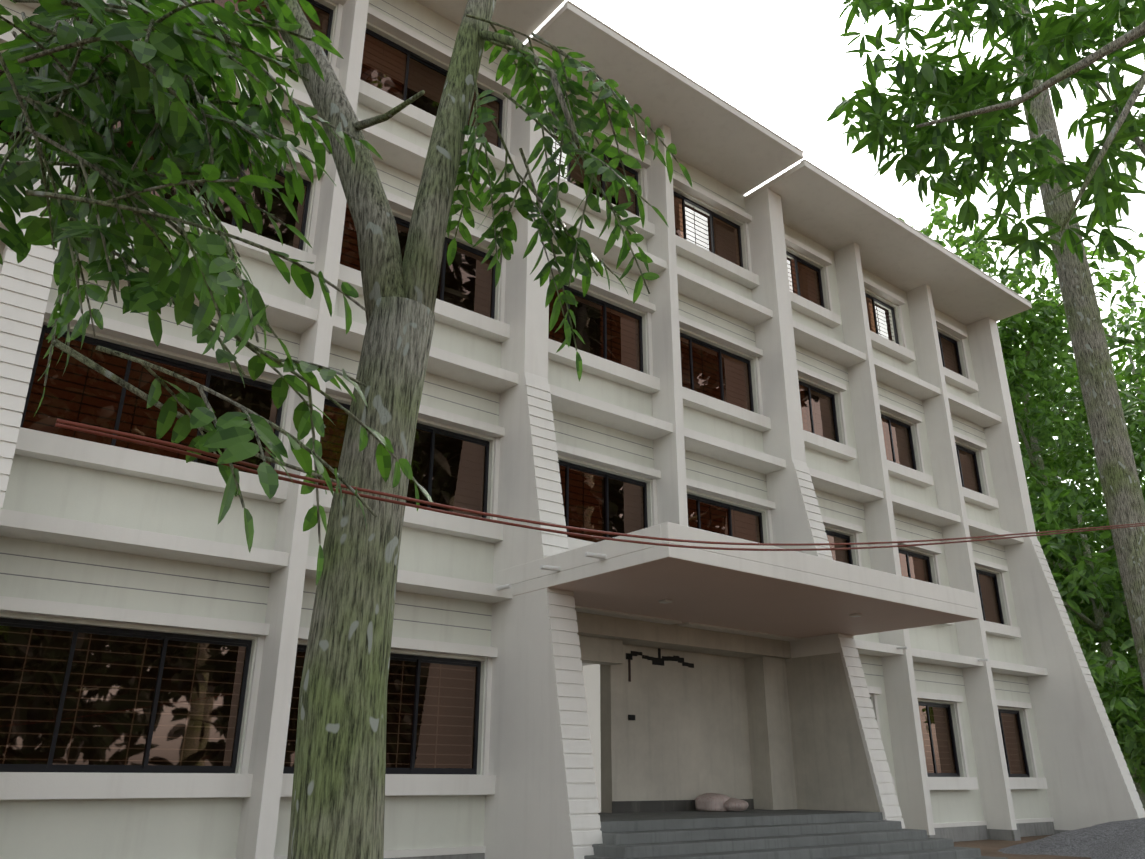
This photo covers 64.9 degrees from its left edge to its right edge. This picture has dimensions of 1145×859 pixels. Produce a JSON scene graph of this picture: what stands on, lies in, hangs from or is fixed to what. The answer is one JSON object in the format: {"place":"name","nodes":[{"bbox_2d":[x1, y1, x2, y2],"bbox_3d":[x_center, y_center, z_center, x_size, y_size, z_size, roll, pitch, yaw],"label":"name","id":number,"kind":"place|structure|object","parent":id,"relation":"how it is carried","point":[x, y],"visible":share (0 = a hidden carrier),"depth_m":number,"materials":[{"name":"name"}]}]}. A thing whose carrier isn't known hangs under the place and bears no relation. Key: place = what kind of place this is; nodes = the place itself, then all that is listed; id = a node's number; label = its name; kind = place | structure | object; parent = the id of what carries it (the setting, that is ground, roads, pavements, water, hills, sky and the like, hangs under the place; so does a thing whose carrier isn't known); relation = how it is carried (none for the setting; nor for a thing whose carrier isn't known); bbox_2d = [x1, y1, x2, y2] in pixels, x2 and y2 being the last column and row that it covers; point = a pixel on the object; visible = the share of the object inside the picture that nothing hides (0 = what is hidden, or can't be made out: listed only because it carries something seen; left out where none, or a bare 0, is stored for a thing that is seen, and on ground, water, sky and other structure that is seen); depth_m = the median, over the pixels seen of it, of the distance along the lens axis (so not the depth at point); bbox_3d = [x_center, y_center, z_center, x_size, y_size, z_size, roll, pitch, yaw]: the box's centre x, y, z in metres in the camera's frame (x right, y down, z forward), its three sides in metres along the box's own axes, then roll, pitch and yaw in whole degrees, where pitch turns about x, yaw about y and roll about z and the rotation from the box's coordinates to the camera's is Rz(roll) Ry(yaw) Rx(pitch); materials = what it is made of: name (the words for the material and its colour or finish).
{"place":"outdoors","nodes":[
{"label":"outdoors","id":0,"kind":"place"},
{"bbox_2d":[523,0,1144,652],"label":"sky","id":1,"kind":"structure","parent":0,"point":[784,64],"materials":[{"name":"white"}]},
{"bbox_2d":[954,835,1090,858],"bbox_3d":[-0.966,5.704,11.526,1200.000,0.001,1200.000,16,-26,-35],"label":"ground","id":2,"kind":"structure","parent":0,"point":[988,847],"depth_m":16.62,"materials":[{"name":"soil"}]},
{"bbox_2d":[0,0,691,858],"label":"tree","id":3,"kind":"object","parent":2,"relation":"on","point":[136,86],"depth_m":2.81,"materials":[{"name":"green plant"}]},
{"bbox_2d":[55,418,1144,550],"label":"overhead cables","id":4,"kind":"object","parent":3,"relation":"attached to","point":[68,423],"visible":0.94,"depth_m":2.68,"materials":[{"name":"brown plastic"}]},
{"bbox_2d":[0,0,1144,858],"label":"building facade","id":5,"kind":"structure","parent":2,"relation":"on","point":[104,534],"depth_m":13.58,"materials":[{"name":"white paint"}]},
{"bbox_2d":[0,0,1029,776],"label":"windows","id":6,"kind":"structure","parent":5,"relation":"in","point":[76,698],"depth_m":11.72,"materials":[{"name":"black glass"}]},
{"bbox_2d":[415,0,1031,324],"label":"building roof","id":7,"kind":"structure","parent":5,"relation":"on","point":[716,137],"depth_m":18.56,"materials":[{"name":"white concrete"}]},
{"bbox_2d":[493,522,987,660],"bbox_3d":[4.646,3.097,14.884,12.556,0.440,3.550,16,-26,-35],"label":"entrance canopy","id":8,"kind":"object","parent":5,"relation":"attached to","point":[794,594],"visible":0.75,"depth_m":12.06,"materials":[{"name":"beige paint"}]},
{"bbox_2d":[553,134,892,831],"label":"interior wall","id":9,"kind":"structure","parent":2,"relation":"on","point":[767,730],"depth_m":14.69,"materials":[{"name":"white paint"}]},
{"bbox_2d":[626,648,693,719],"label":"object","id":10,"kind":"object","parent":9,"relation":"on","point":[659,660],"visible":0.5,"depth_m":14.65,"materials":[{"name":"black metal"}]},
{"bbox_2d":[695,793,729,810],"bbox_3d":[2.214,5.862,14.171,0.616,0.262,0.477,16,-26,-35],"label":"sack","id":11,"kind":"object","parent":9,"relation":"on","point":[709,802],"visible":0.85,"depth_m":13.98,"materials":[{"name":"beige fabric"}]},
{"bbox_2d":[724,798,748,810],"bbox_3d":[2.547,5.891,14.147,0.420,0.187,0.592,-6,-22,16],"label":"sack","id":12,"kind":"object","parent":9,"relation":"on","point":[732,804],"visible":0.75,"depth_m":13.95,"materials":[{"name":"beige fabric"}]},
{"bbox_2d":[584,820,1007,858],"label":"entrance steps","id":13,"kind":"structure","parent":2,"relation":"on","point":[882,839],"depth_m":11.59,"materials":[{"name":"concrete"}]},
{"bbox_2d":[826,0,1144,691],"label":"tree","id":14,"kind":"object","parent":2,"relation":"on","point":[970,87],"depth_m":8.27,"materials":[{"name":"green plant"}]},
{"bbox_2d":[916,20,1144,231],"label":"tree bough","id":15,"kind":"object","parent":14,"relation":"attached to","point":[1138,31],"visible":0.88,"depth_m":6.51,"materials":[{"name":"wood"}]},
{"bbox_2d":[899,149,1144,621],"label":"tree","id":16,"kind":"object","parent":2,"relation":"on","point":[1046,415],"depth_m":33.88,"materials":[{"name":"green plant"}]},
{"bbox_2d":[912,225,1144,649],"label":"tree","id":17,"kind":"object","parent":2,"relation":"on","point":[1052,508],"depth_m":32.03,"materials":[{"name":"green plant"}]},
{"bbox_2d":[984,260,1144,650],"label":"tree","id":18,"kind":"object","parent":2,"relation":"on","point":[1130,377],"depth_m":34.97,"materials":[{"name":"green plant"}]},
{"bbox_2d":[993,246,1144,651],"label":"tree","id":19,"kind":"object","parent":2,"relation":"on","point":[1114,362],"depth_m":43.95,"materials":[{"name":"green plant"}]},
{"bbox_2d":[998,817,1144,858],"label":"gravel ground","id":20,"kind":"structure","parent":2,"relation":"on","point":[1124,839],"depth_m":15.18,"materials":[{"name":"grey gravel"}]},
{"bbox_2d":[1007,306,1144,557],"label":"tree","id":21,"kind":"object","parent":2,"relation":"on","point":[1130,388],"depth_m":42.02,"materials":[{"name":"green plant"}]},
{"bbox_2d":[1011,298,1144,657],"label":"tree","id":22,"kind":"object","parent":2,"relation":"on","point":[1125,349],"depth_m":38.01,"materials":[{"name":"green plant"}]},
{"bbox_2d":[1025,469,1144,809],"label":"tree","id":23,"kind":"object","parent":2,"relation":"on","point":[1123,701],"depth_m":25.99,"materials":[{"name":"green plant"}]},
{"bbox_2d":[1109,453,1144,599],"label":"tree","id":24,"kind":"object","parent":2,"relation":"on","point":[1143,468],"visible":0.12,"depth_m":26.36,"materials":[{"name":"green plant"}]},
{"bbox_2d":[1078,595,1144,764],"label":"tree","id":25,"kind":"object","parent":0,"point":[1120,624],"depth_m":28.02,"materials":[{"name":"green plant"}]}
]}

